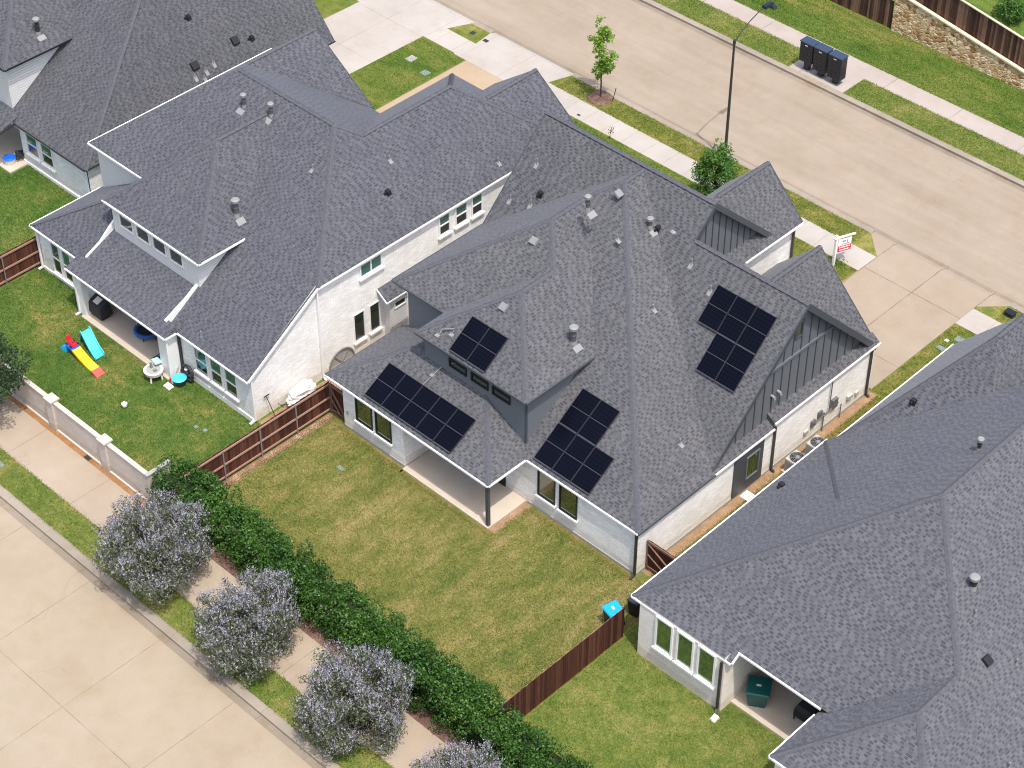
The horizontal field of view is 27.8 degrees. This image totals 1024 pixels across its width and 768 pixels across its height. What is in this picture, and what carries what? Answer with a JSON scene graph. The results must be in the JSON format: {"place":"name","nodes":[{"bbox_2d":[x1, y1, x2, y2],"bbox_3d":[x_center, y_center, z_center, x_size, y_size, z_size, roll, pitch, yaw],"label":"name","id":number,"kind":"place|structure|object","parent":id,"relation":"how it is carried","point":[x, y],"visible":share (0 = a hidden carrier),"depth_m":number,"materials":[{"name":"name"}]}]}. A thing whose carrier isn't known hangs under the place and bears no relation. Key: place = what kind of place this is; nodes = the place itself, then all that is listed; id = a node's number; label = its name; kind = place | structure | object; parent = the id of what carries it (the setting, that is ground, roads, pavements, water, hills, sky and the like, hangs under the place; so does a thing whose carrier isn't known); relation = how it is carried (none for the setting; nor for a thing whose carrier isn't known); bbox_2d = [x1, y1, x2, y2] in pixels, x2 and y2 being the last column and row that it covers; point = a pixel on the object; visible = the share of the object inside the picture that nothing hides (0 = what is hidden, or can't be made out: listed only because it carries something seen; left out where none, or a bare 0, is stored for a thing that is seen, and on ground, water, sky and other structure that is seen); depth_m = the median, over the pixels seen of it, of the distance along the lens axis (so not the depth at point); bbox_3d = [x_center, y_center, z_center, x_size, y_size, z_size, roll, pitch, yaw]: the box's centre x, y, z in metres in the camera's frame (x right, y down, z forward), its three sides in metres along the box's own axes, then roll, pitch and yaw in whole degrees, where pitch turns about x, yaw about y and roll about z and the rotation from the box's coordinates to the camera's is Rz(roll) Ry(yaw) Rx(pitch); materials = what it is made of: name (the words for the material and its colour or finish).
{"place":"outdoors","nodes":[
{"label":"outdoors","id":0,"kind":"place"},
{"bbox_2d":[0,165,75,253],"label":"back yard","id":1,"kind":"structure","parent":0,"point":[34,200],"depth_m":112.96,"materials":[{"name":"green plant"}]},
{"bbox_2d":[0,506,311,767],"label":"road","id":2,"kind":"structure","parent":0,"point":[92,675],"depth_m":87.32,"materials":[{"name":"concrete"}]},
{"bbox_2d":[0,498,323,767],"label":"gutter","id":3,"kind":"object","parent":2,"relation":"on","point":[183,655],"depth_m":89.52,"materials":[{"name":"concrete"}]},
{"bbox_2d":[0,485,341,767],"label":"kerb","id":4,"kind":"structure","parent":2,"relation":"on","point":[271,716],"depth_m":89.77,"materials":[{"name":"concrete"}]},
{"bbox_2d":[0,166,326,506],"bbox_3d":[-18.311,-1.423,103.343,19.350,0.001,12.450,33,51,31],"label":"back yard","id":5,"kind":"structure","parent":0,"point":[145,397],"depth_m":101.32,"materials":[{"name":"green plant"}]},
{"bbox_2d":[0,236,40,286],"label":"fence","id":6,"kind":"object","parent":5,"relation":"on","point":[20,260],"visible":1,"depth_m":107.47,"materials":[{"name":"brown wood"}]},
{"bbox_2d":[61,344,104,378],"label":"toy slide","id":7,"kind":"object","parent":5,"relation":"on","point":[88,363],"visible":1,"depth_m":102.80,"materials":[{"name":"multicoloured plastic"}]},
{"bbox_2d":[80,326,104,359],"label":"toy slide","id":8,"kind":"object","parent":5,"relation":"on","point":[88,337],"visible":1,"depth_m":103.44,"materials":[{"name":"teal plastic"}]},
{"bbox_2d":[143,357,162,383],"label":"water table","id":9,"kind":"object","parent":5,"relation":"on","point":[154,369],"visible":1,"depth_m":101.68,"materials":[{"name":"beige plastic"}]},
{"bbox_2d":[0,0,335,198],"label":"house","id":10,"kind":"structure","parent":0,"point":[76,76],"depth_m":113.69,"materials":[{"name":"grey"}]},
{"bbox_2d":[24,132,41,162],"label":"window","id":11,"kind":"structure","parent":10,"relation":"in","point":[32,144],"depth_m":114.23,"materials":[{"name":"white paint"}]},
{"bbox_2d":[39,142,56,172],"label":"window","id":12,"kind":"structure","parent":10,"relation":"in","point":[47,154],"depth_m":113.51,"materials":[{"name":"white paint"}]},
{"bbox_2d":[0,449,392,767],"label":"verge","id":13,"kind":"structure","parent":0,"point":[285,685],"depth_m":90.92,"materials":[{"name":"green plant"}]},
{"bbox_2d":[89,485,214,607],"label":"flowering shrub","id":14,"kind":"object","parent":13,"relation":"on","point":[155,549],"visible":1,"depth_m":89.84,"materials":[{"name":"grey plant"}]},
{"bbox_2d":[190,564,306,687],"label":"flowering shrub","id":15,"kind":"object","parent":13,"relation":"on","point":[235,613],"visible":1,"depth_m":86.64,"materials":[{"name":"grey plant"}]},
{"bbox_2d":[289,638,415,761],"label":"flowering shrub","id":16,"kind":"object","parent":13,"relation":"on","point":[353,692],"visible":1,"depth_m":83.97,"materials":[{"name":"grey plant"}]},
{"bbox_2d":[0,393,463,767],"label":"sidewalk","id":17,"kind":"structure","parent":0,"point":[76,480],"depth_m":95.47,"materials":[{"name":"concrete"}]},
{"bbox_2d":[0,332,33,403],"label":"dark tree","id":18,"kind":"object","parent":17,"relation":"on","point":[5,358],"visible":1,"depth_m":97.82,"materials":[{"name":"green plant"}]},
{"bbox_2d":[408,738,509,767],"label":"flowering shrub","id":19,"kind":"object","parent":17,"relation":"on","point":[454,758],"visible":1,"depth_m":81.56,"materials":[{"name":"grey plant"}]},
{"bbox_2d":[259,379,342,424],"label":"side yard","id":20,"kind":"structure","parent":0,"point":[287,406],"depth_m":100.39,"materials":[{"name":"soil"}]},
{"bbox_2d":[278,378,316,407],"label":"covered cart","id":21,"kind":"object","parent":20,"relation":"on","point":[301,389],"visible":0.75,"depth_m":99.80,"materials":[{"name":"white fabric"}]},
{"bbox_2d":[324,2,421,73],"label":"driveway","id":22,"kind":"structure","parent":0,"point":[363,35],"depth_m":125.56,"materials":[{"name":"concrete"}]},
{"bbox_2d":[351,37,463,109],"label":"driveway verge","id":23,"kind":"structure","parent":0,"point":[394,69],"depth_m":122.68,"materials":[{"name":"green plant"}]},
{"bbox_2d":[359,0,473,35],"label":"driveway apron","id":24,"kind":"object","parent":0,"point":[422,17],"visible":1,"depth_m":127.35,"materials":[{"name":"concrete"}]},
{"bbox_2d":[219,412,650,702],"bbox_3d":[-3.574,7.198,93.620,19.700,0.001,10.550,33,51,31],"label":"back yard","id":25,"kind":"structure","parent":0,"point":[642,577],"depth_m":92.72,"materials":[{"name":"green plant"}]},
{"bbox_2d":[224,414,333,487],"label":"fence edging","id":26,"kind":"object","parent":25,"relation":"on","point":[312,426],"visible":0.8,"depth_m":98.23,"materials":[{"name":"stone"}]},
{"bbox_2d":[339,425,403,470],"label":"worn strip","id":27,"kind":"object","parent":25,"relation":"on","point":[364,443],"visible":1,"depth_m":98.28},
{"bbox_2d":[397,469,494,537],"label":"worn strip","id":28,"kind":"object","parent":25,"relation":"on","point":[449,506],"visible":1,"depth_m":95.47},
{"bbox_2d":[489,502,530,532],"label":"worn strip","id":29,"kind":"object","parent":25,"relation":"on","point":[508,518],"visible":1,"depth_m":94.84,"materials":[{"name":"soil"}]},
{"bbox_2d":[501,606,624,720],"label":"fence","id":30,"kind":"object","parent":25,"relation":"on","point":[559,673],"visible":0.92,"depth_m":86.89,"materials":[{"name":"brown wood"}]},
{"bbox_2d":[527,506,636,580],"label":"worn strip","id":31,"kind":"object","parent":25,"relation":"on","point":[609,561],"visible":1,"depth_m":93.55,"materials":[{"name":"brown soil"}]},
{"bbox_2d":[601,600,624,624],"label":"wheeled bin","id":32,"kind":"object","parent":25,"relation":"on","point":[612,608],"visible":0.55,"depth_m":89.28,"materials":[{"name":"blue plastic"}]},
{"bbox_2d":[375,60,502,112],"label":"driveway","id":33,"kind":"structure","parent":0,"point":[474,75],"depth_m":122.03,"materials":[{"name":"beige concrete"}]},
{"bbox_2d":[0,0,1023,767],"bbox_3d":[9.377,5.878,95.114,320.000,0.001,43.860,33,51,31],"label":"lawn","id":34,"kind":"structure","parent":0,"point":[327,8],"depth_m":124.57,"materials":[{"name":"green plant"}]},
{"bbox_2d":[7,393,145,503],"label":"flower bed","id":35,"kind":"object","parent":34,"relation":"on","point":[71,445],"depth_m":98.44,"materials":[{"name":"brown soil"}]},
{"bbox_2d":[0,356,169,502],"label":"masonry wall","id":36,"kind":"structure","parent":34,"relation":"on","point":[106,454],"depth_m":97.31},
{"bbox_2d":[183,381,332,484],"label":"fence","id":37,"kind":"object","parent":34,"relation":"on","point":[263,438],"visible":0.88,"depth_m":97.51,"materials":[{"name":"brown wood"}]},
{"bbox_2d":[328,383,344,419],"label":"gate","id":38,"kind":"structure","parent":37,"relation":"attached to","point":[337,404],"depth_m":99.27,"materials":[{"name":"brown wood"}]},
{"bbox_2d":[29,27,576,424],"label":"house","id":39,"kind":"structure","parent":34,"relation":"on","point":[244,238],"depth_m":102.03,"materials":[{"name":"grey"}]},
{"bbox_2d":[49,242,64,280],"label":"window","id":40,"kind":"structure","parent":39,"relation":"in","point":[55,252],"depth_m":107.05,"materials":[{"name":"white paint"}]},
{"bbox_2d":[60,249,73,287],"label":"window","id":41,"kind":"structure","parent":39,"relation":"in","point":[66,259],"depth_m":106.66,"materials":[{"name":"white paint"}]},
{"bbox_2d":[88,293,112,320],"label":"covered grill","id":42,"kind":"object","parent":39,"relation":"on","point":[100,308],"visible":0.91,"depth_m":104.91,"materials":[{"name":"black fabric"}]},
{"bbox_2d":[133,322,156,341],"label":"mini trampoline","id":43,"kind":"object","parent":39,"relation":"on","point":[140,331],"visible":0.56,"depth_m":103.97,"materials":[{"name":"blue plastic"}]},
{"bbox_2d":[193,347,210,381],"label":"window","id":44,"kind":"structure","parent":39,"relation":"in","point":[201,364],"depth_m":100.61,"materials":[{"name":"white paint"}]},
{"bbox_2d":[209,358,224,391],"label":"window","id":45,"kind":"structure","parent":39,"relation":"in","point":[215,369],"depth_m":100.03,"materials":[{"name":"glass"}]},
{"bbox_2d":[223,368,239,402],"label":"window","id":46,"kind":"structure","parent":39,"relation":"in","point":[231,385],"depth_m":99.44,"materials":[{"name":"glass"}]},
{"bbox_2d":[329,347,354,369],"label":"window","id":47,"kind":"structure","parent":39,"relation":"in","point":[342,354],"depth_m":102.20,"materials":[{"name":"grey plastic"}]},
{"bbox_2d":[353,309,367,345],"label":"window","id":48,"kind":"structure","parent":39,"relation":"in","point":[359,325],"depth_m":102.22,"materials":[{"name":"white paint"}]},
{"bbox_2d":[359,253,384,281],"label":"window","id":49,"kind":"structure","parent":39,"relation":"in","point":[374,265],"depth_m":100.56,"materials":[{"name":"white paint"}]},
{"bbox_2d":[369,300,382,335],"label":"window","id":50,"kind":"structure","parent":39,"relation":"in","point":[374,309],"depth_m":102.80,"materials":[{"name":"white paint"}]},
{"bbox_2d":[438,211,452,240],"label":"window","id":51,"kind":"structure","parent":39,"relation":"in","point":[444,222],"depth_m":103.40,"materials":[{"name":"white paint"}]},
{"bbox_2d":[454,201,469,230],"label":"window","id":52,"kind":"structure","parent":39,"relation":"in","point":[460,212],"depth_m":104.04,"materials":[{"name":"white paint"}]},
{"bbox_2d":[470,192,484,220],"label":"window","id":53,"kind":"structure","parent":39,"relation":"in","point":[477,210],"depth_m":104.65,"materials":[{"name":"white paint"}]},
{"bbox_2d":[144,502,501,767],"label":"flower bed","id":54,"kind":"object","parent":34,"relation":"on","point":[422,718],"depth_m":89.06,"materials":[{"name":"brown soil"}]},
{"bbox_2d":[145,451,596,767],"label":"hedge","id":55,"kind":"object","parent":54,"relation":"on","point":[465,709],"visible":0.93,"depth_m":87.84,"materials":[{"name":"green plant"}]},
{"bbox_2d":[631,313,1023,767],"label":"house","id":56,"kind":"structure","parent":34,"relation":"on","point":[873,554],"depth_m":83.90,"materials":[{"name":"grey"}]},
{"bbox_2d":[651,615,673,660],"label":"window","id":57,"kind":"structure","parent":56,"relation":"in","point":[663,633],"depth_m":86.67,"materials":[{"name":"clear glass"}]},
{"bbox_2d":[672,630,694,675],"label":"window","id":58,"kind":"structure","parent":56,"relation":"in","point":[685,647],"depth_m":86.06,"materials":[{"name":"clear glass"}]},
{"bbox_2d":[693,644,716,690],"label":"window","id":59,"kind":"structure","parent":56,"relation":"in","point":[705,661],"depth_m":85.45,"materials":[{"name":"white paint"}]},
{"bbox_2d":[793,699,818,721],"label":"patio grill","id":60,"kind":"object","parent":56,"relation":"on","point":[804,711],"visible":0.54,"depth_m":85.25,"materials":[{"name":"black paint"}]},
{"bbox_2d":[454,33,572,82],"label":"driveway apron","id":61,"kind":"object","parent":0,"point":[500,56],"visible":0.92,"depth_m":123.56,"materials":[{"name":"concrete"}]},
{"bbox_2d":[324,111,880,579],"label":"house","id":62,"kind":"structure","parent":0,"point":[612,353],"depth_m":94.90,"materials":[{"name":"grey"}]},
{"bbox_2d":[354,397,373,433],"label":"window","id":63,"kind":"structure","parent":62,"relation":"in","point":[364,418],"depth_m":97.68,"materials":[{"name":"glass"}]},
{"bbox_2d":[373,411,392,446],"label":"window","id":64,"kind":"structure","parent":62,"relation":"in","point":[383,432],"depth_m":97.00,"materials":[{"name":"glass"}]},
{"bbox_2d":[535,470,555,508],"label":"window","id":65,"kind":"structure","parent":62,"relation":"in","point":[546,486],"depth_m":93.90,"materials":[{"name":"glass"}]},
{"bbox_2d":[556,484,577,523],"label":"window","id":66,"kind":"structure","parent":62,"relation":"in","point":[568,501],"depth_m":93.17,"materials":[{"name":"clear glass"}]},
{"bbox_2d":[645,540,675,573],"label":"gate","id":67,"kind":"structure","parent":62,"relation":"attached to","point":[658,558],"depth_m":91.39,"materials":[{"name":"brown wood"}]},
{"bbox_2d":[744,448,760,480],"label":"window","id":68,"kind":"structure","parent":62,"relation":"in","point":[752,462],"depth_m":95.29,"materials":[{"name":"green glass"}]},
{"bbox_2d":[570,115,708,192],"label":"front yard","id":69,"kind":"structure","parent":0,"point":[650,161],"depth_m":116.20,"materials":[{"name":"green plant"}]},
{"bbox_2d":[690,138,740,195],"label":"bushy tree","id":70,"kind":"object","parent":69,"relation":"on","point":[719,160],"visible":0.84,"depth_m":110.76,"materials":[{"name":"green plant"}]},
{"bbox_2d":[521,625,783,767],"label":"back yard","id":71,"kind":"structure","parent":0,"point":[660,677],"depth_m":85.90,"materials":[{"name":"green plant"}]},
{"bbox_2d":[745,674,772,707],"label":"wheeled bin","id":72,"kind":"object","parent":71,"relation":"on","point":[758,691],"visible":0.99,"depth_m":85.99,"materials":[{"name":"green plastic"}]},
{"bbox_2d":[357,0,1001,333],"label":"sidewalk","id":73,"kind":"structure","parent":0,"point":[858,258],"depth_m":116.48,"materials":[{"name":"concrete"}]},
{"bbox_2d":[351,0,1023,191],"bbox_3d":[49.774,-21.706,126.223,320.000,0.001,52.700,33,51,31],"label":"lawn","id":74,"kind":"structure","parent":0,"point":[902,70],"depth_m":123.75,"materials":[{"name":"green plant"}]},
{"bbox_2d":[830,0,894,27],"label":"fence","id":75,"kind":"object","parent":74,"relation":"on","point":[880,11],"visible":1,"depth_m":126.42,"materials":[{"name":"brown wood"}]},
{"bbox_2d":[891,0,1023,90],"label":"retaining wall","id":76,"kind":"structure","parent":74,"relation":"on","point":[916,21],"depth_m":123.17,"materials":[{"name":"stone"}]},
{"bbox_2d":[441,0,1023,304],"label":"street","id":77,"kind":"structure","parent":0,"point":[953,213],"depth_m":118.19,"materials":[{"name":"concrete"}]},
{"bbox_2d":[572,73,874,232],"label":"kerb","id":78,"kind":"structure","parent":77,"relation":"on","point":[750,167],"depth_m":116.98,"materials":[{"name":"concrete"}]},
{"bbox_2d":[434,0,1023,307],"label":"gutter","id":79,"kind":"object","parent":77,"relation":"on","point":[958,273],"visible":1,"depth_m":114.70,"materials":[{"name":"concrete"}]},
{"bbox_2d":[632,0,1023,191],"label":"gutter","id":80,"kind":"object","parent":77,"relation":"on","point":[840,100],"depth_m":120.70,"materials":[{"name":"concrete"}]},
{"bbox_2d":[639,0,1023,187],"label":"kerb","id":81,"kind":"structure","parent":77,"relation":"on","point":[859,104],"depth_m":120.68,"materials":[{"name":"concrete"}]},
{"bbox_2d":[447,23,1021,397],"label":"front verge","id":82,"kind":"structure","parent":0,"point":[865,243],"depth_m":116.92,"materials":[{"name":"green plant"}]},
{"bbox_2d":[587,90,612,105],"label":"mulch ring","id":83,"kind":"object","parent":82,"relation":"on","point":[595,98],"visible":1,"depth_m":120.36,"materials":[{"name":"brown wood"}]},
{"bbox_2d":[587,15,618,96],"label":"young tree","id":84,"kind":"object","parent":83,"relation":"on","point":[604,63],"visible":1,"depth_m":118.00,"materials":[{"name":"green plant"}]},
{"bbox_2d":[724,1,773,157],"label":"street lamp","id":85,"kind":"object","parent":82,"relation":"on","point":[767,5],"visible":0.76,"depth_m":112.16,"materials":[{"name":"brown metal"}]},
{"bbox_2d":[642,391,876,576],"bbox_3d":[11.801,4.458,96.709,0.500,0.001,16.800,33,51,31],"label":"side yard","id":86,"kind":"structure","parent":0,"point":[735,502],"depth_m":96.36,"materials":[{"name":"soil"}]},
{"bbox_2d":[650,396,882,577],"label":"side yard","id":87,"kind":"structure","parent":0,"point":[866,408],"depth_m":99.28,"materials":[{"name":"green plant"}]},
{"bbox_2d":[781,450,804,472],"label":"air conditioner","id":88,"kind":"object","parent":87,"relation":"on","point":[793,458],"visible":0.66,"depth_m":96.57,"materials":[{"name":"metal"}]},
{"bbox_2d":[793,238,857,281],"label":"front yard","id":89,"kind":"structure","parent":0,"point":[828,256],"depth_m":109.14,"materials":[{"name":"green plant"}]},
{"bbox_2d":[832,232,855,265],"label":"yard sign","id":90,"kind":"object","parent":89,"relation":"on","point":[844,244],"visible":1,"depth_m":108.04,"materials":[{"name":"white paint"}]},
{"bbox_2d":[653,0,1023,179],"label":"verge","id":91,"kind":"structure","parent":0,"point":[766,53],"depth_m":120.31,"materials":[{"name":"green plant"}]},
{"bbox_2d":[789,60,862,92],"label":"mailbox pad","id":92,"kind":"object","parent":91,"relation":"on","point":[849,80],"visible":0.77,"depth_m":122.02,"materials":[{"name":"grey concrete"}]},
{"bbox_2d":[799,36,819,71],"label":"mailbox unit","id":93,"kind":"object","parent":92,"relation":"on","point":[807,45],"visible":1,"depth_m":121.71,"materials":[{"name":"black metal"}]},
{"bbox_2d":[812,42,833,78],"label":"mailbox unit","id":94,"kind":"object","parent":92,"relation":"on","point":[822,51],"visible":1,"depth_m":121.19,"materials":[{"name":"black metal"}]},
{"bbox_2d":[827,49,848,85],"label":"mailbox unit","id":95,"kind":"object","parent":92,"relation":"on","point":[837,66],"visible":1,"depth_m":120.64,"materials":[{"name":"black metal"}]},
{"bbox_2d":[700,0,1023,155],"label":"sidewalk","id":96,"kind":"structure","parent":0,"point":[932,103],"depth_m":121.48,"materials":[{"name":"concrete"}]},
{"bbox_2d":[842,268,958,388],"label":"driveway","id":97,"kind":"structure","parent":0,"point":[903,326],"depth_m":105.43,"materials":[{"name":"concrete"}]},
{"bbox_2d":[870,323,976,398],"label":"side yard","id":98,"kind":"structure","parent":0,"point":[912,360],"depth_m":103.00,"materials":[{"name":"green plant"}]},
{"bbox_2d":[862,232,1011,319],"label":"driveway apron","id":99,"kind":"object","parent":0,"point":[930,282],"visible":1,"depth_m":107.80,"materials":[{"name":"concrete"}]},
{"bbox_2d":[915,0,1023,67],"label":"raised lawn","id":100,"kind":"structure","parent":0,"point":[985,6],"depth_m":123.90,"materials":[{"name":"green plant"}]},
{"bbox_2d":[916,0,1023,68],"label":"fence","id":101,"kind":"object","parent":100,"relation":"on","point":[987,30],"visible":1,"depth_m":121.35,"materials":[{"name":"brown wood"}]},
{"bbox_2d":[993,0,1023,24],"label":"round shrub","id":102,"kind":"object","parent":100,"relation":"on","point":[1011,11],"visible":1,"depth_m":122.95,"materials":[{"name":"green plant"}]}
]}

